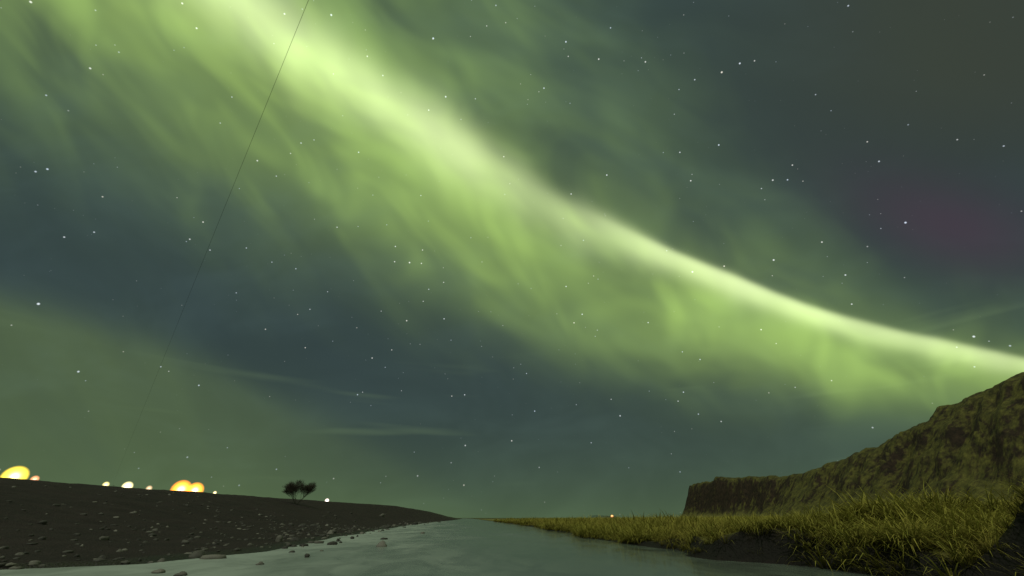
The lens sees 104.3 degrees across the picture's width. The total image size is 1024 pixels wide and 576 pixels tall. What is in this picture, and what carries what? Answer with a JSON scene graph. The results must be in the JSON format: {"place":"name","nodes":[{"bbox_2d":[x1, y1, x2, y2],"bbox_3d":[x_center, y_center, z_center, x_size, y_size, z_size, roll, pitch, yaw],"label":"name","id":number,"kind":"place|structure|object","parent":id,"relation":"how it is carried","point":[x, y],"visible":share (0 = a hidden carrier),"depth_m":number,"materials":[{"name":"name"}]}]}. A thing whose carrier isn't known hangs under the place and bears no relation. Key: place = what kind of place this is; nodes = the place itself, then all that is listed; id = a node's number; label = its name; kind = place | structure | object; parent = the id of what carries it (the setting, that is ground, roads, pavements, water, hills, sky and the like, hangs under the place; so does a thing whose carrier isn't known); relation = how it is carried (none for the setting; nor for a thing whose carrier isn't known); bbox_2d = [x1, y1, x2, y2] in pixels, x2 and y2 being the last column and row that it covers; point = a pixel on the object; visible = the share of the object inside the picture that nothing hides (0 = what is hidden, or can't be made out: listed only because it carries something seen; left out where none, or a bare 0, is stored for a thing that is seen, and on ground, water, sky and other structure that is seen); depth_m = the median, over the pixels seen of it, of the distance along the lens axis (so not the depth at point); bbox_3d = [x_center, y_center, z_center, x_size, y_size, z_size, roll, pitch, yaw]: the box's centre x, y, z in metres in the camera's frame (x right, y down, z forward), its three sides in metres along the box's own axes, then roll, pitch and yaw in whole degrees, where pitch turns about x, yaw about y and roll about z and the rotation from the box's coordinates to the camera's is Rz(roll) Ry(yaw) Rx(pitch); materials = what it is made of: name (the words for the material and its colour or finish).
{"place":"outdoors","nodes":[
{"label":"outdoors","id":0,"kind":"place"},
{"bbox_2d":[0,518,875,575],"bbox_3d":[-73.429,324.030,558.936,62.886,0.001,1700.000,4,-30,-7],"label":"river","id":1,"kind":"structure","parent":0,"point":[467,547],"depth_m":12.42,"materials":[{"name":"grey liquid"}]},
{"bbox_2d":[0,372,1023,575],"bbox_3d":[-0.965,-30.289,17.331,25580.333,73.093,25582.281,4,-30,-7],"label":"ground","id":2,"kind":"structure","parent":0,"point":[974,440],"depth_m":43.38,"materials":[{"name":"brown soil"}]},
{"bbox_2d":[0,483,439,575],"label":"shore rocks","id":3,"kind":"object","parent":2,"relation":"on","point":[200,553],"visible":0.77,"depth_m":18.73,"materials":[{"name":"grey stone"}]},
{"bbox_2d":[282,480,316,503],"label":"tree","id":4,"kind":"object","parent":2,"relation":"on","point":[291,488],"visible":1,"depth_m":78.31,"materials":[{"name":"black plant"}]},
{"bbox_2d":[493,463,1023,575],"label":"tussock grass","id":5,"kind":"structure","parent":2,"relation":"on","point":[966,530],"depth_m":11.72,"materials":[{"name":"green plant"}]},
{"bbox_2d":[0,0,1023,517],"label":"sky","id":6,"kind":"structure","parent":0,"point":[450,258],"materials":[{"name":"green"}]}
]}

